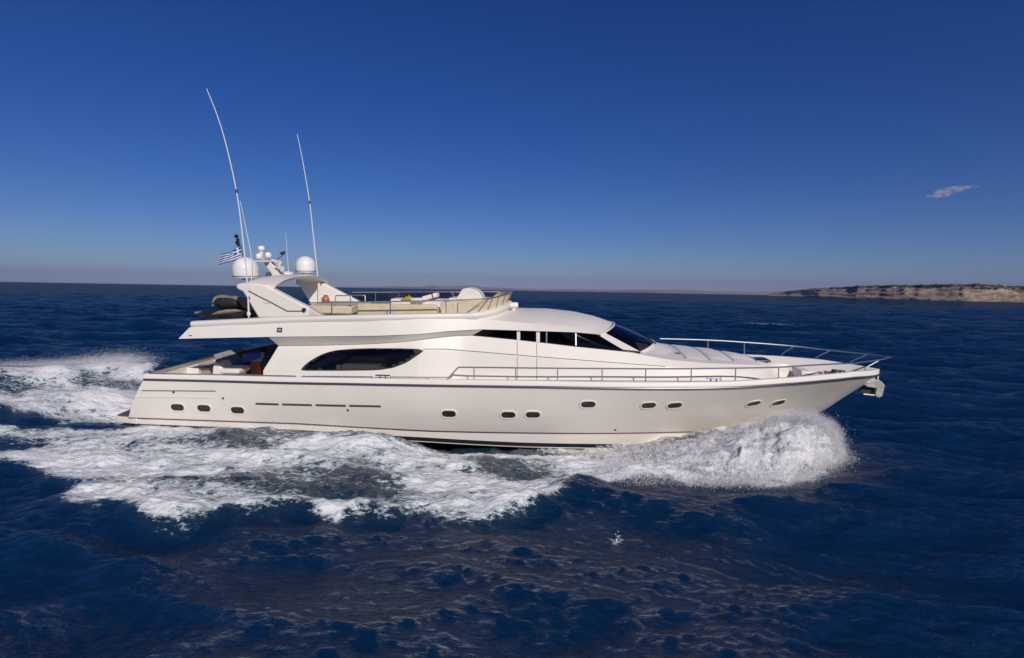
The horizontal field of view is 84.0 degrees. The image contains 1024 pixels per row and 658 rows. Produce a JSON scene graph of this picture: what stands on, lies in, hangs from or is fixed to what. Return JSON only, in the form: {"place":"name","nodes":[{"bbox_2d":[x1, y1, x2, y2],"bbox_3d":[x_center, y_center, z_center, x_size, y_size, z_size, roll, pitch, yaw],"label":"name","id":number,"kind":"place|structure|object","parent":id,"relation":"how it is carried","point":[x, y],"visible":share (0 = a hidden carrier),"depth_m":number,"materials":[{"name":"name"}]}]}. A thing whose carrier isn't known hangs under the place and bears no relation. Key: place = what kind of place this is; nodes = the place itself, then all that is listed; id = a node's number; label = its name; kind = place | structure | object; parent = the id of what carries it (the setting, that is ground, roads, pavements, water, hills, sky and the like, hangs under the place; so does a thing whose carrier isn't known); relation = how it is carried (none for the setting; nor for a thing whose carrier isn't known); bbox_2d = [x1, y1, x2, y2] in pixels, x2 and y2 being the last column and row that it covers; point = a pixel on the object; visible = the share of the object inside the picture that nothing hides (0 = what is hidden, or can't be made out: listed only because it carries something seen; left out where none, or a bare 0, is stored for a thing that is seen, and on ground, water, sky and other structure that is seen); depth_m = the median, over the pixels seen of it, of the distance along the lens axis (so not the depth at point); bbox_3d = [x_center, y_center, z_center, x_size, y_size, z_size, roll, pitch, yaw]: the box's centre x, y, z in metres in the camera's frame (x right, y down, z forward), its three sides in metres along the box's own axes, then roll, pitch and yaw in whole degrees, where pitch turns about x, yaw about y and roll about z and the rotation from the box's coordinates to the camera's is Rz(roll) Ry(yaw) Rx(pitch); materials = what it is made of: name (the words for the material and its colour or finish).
{"place":"outdoors","nodes":[
{"label":"outdoors","id":0,"kind":"place"},
{"bbox_2d":[0,282,1023,657],"bbox_3d":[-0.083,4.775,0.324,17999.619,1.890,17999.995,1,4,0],"label":"sea","id":1,"kind":"structure","parent":0,"point":[902,536],"depth_m":11.69,"materials":[{"name":"liquid"}]},
{"bbox_2d":[0,345,393,435],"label":"stern spray","id":2,"kind":"object","parent":1,"relation":"on","point":[67,362],"visible":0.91,"depth_m":27.18,"materials":[{"name":"white liquid"}]},
{"bbox_2d":[115,90,891,450],"bbox_3d":[-0.032,-1.293,19.413,25.264,12.044,6.197,1,7,4],"label":"motor yacht","id":3,"kind":"object","parent":1,"relation":"on","point":[475,368],"visible":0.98,"depth_m":17.41,"materials":[{"name":"white plastic"}]},
{"bbox_2d":[195,294,257,317],"bbox_3d":[-10.116,-0.805,20.278,2.172,0.838,1.150,1,7,4],"label":"inflatable dinghy","id":4,"kind":"object","parent":3,"relation":"on","point":[232,306],"visible":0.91,"depth_m":19.89,"materials":[{"name":"grey rubber"}]},
{"bbox_2d":[219,234,242,264],"bbox_3d":[-9.513,-2.536,19.336,0.996,1.379,0.192,1,7,4],"label":"national flag","id":5,"kind":"object","parent":3,"relation":"attached to","point":[234,254],"visible":0.96,"depth_m":19.32,"materials":[{"name":"fabric"}]},
{"bbox_2d":[258,346,267,358],"bbox_3d":[-8.988,0.852,20.501,0.326,0.483,0.379,1,7,4],"label":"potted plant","id":6,"kind":"object","parent":3,"relation":"on","point":[262,350],"visible":0.91,"depth_m":20.47,"materials":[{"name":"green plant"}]},
{"bbox_2d":[321,295,329,301],"bbox_3d":[-6.626,-1.020,20.234,0.302,0.384,0.172,1,7,4],"label":"life jacket","id":7,"kind":"object","parent":3,"relation":"on","point":[323,299],"visible":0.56,"depth_m":20.18,"materials":[{"name":"orange fabric"}]},
{"bbox_2d":[301,348,422,370],"bbox_3d":[-4.570,0.936,17.294,3.803,0.757,0.142,1,4,5],"label":"saloon window","id":8,"kind":"structure","parent":3,"relation":"in","point":[362,358],"depth_m":17.28,"materials":[{"name":"black glass"}]},
{"bbox_2d":[401,295,412,299],"bbox_3d":[-3.748,-1.162,20.647,0.480,0.172,0.480,1,7,4],"label":"yellow towel","id":9,"kind":"object","parent":3,"relation":"on","point":[407,298],"visible":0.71,"depth_m":20.54,"materials":[{"name":"fabric"}]},
{"bbox_2d":[472,330,626,351],"bbox_3d":[1.158,0.355,17.496,4.788,0.600,0.193,1,4,2],"label":"side window","id":10,"kind":"structure","parent":3,"relation":"in","point":[584,340],"depth_m":17.41,"materials":[{"name":"black glass"}]},
{"bbox_3d":[-3.348,-1.057,20.287,0.420,0.100,0.500,1,7,4],"label":"flat cushion","id":11,"kind":"object","parent":3,"relation":"on","visible":0},
{"bbox_2d":[422,292,439,299],"bbox_3d":[-2.938,-1.172,20.547,0.572,0.292,0.520,1,7,4],"label":"bolster cushion","id":12,"kind":"object","parent":11,"relation":"on","point":[431,296],"visible":0.87,"depth_m":20.31,"materials":[{"name":"white fabric"}]},
{"bbox_2d":[541,415,822,483],"bbox_3d":[4.649,3.348,15.526,9.379,1.438,5.252,0,4,-11],"label":"bow spray","id":13,"kind":"object","parent":1,"relation":"on","point":[590,452],"visible":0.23,"depth_m":16.54,"materials":[{"name":"white liquid"}]},
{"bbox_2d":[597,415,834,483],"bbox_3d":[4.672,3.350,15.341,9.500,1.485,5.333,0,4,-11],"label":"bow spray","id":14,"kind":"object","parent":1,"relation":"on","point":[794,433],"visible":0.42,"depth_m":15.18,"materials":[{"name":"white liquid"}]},
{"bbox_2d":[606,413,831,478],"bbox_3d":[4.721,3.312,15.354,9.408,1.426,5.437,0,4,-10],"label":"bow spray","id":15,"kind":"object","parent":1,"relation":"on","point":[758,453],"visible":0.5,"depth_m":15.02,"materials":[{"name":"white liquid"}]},
{"bbox_2d":[573,401,867,494],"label":"spray drops","id":16,"kind":"object","parent":1,"relation":"on","point":[788,420],"visible":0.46,"depth_m":14.99,"materials":[{"name":"white liquid"}]},
{"bbox_2d":[598,409,847,490],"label":"spray threads","id":17,"kind":"object","parent":1,"relation":"on","point":[750,481],"visible":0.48,"depth_m":15.10,"materials":[{"name":"white liquid"}]},
{"bbox_2d":[0,0,1023,291],"label":"sky","id":18,"kind":"structure","parent":0,"point":[700,145],"materials":[{"name":"blue"}]},
{"bbox_2d":[342,285,786,292],"bbox_3d":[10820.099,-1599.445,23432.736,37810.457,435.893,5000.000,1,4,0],"label":"hills","id":19,"kind":"structure","parent":0,"point":[452,287],"depth_m":22681.55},
{"bbox_2d":[521,290,773,294],"bbox_3d":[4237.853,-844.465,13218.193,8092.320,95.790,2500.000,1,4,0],"label":"hills","id":20,"kind":"structure","parent":0,"point":[746,293],"depth_m":12850.13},
{"bbox_2d":[769,284,1023,301],"bbox_3d":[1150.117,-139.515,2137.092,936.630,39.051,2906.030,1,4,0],"label":"island","id":21,"kind":"structure","parent":0,"point":[951,292],"depth_m":1017.67,"materials":[{"name":"beige stone"}]},
{"bbox_2d":[774,283,1023,293],"bbox_3d":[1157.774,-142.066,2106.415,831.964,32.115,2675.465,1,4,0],"label":"scrub","id":22,"kind":"object","parent":21,"relation":"on","point":[974,284],"visible":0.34,"depth_m":1060.66,"materials":[{"name":"green plant"}]}
]}

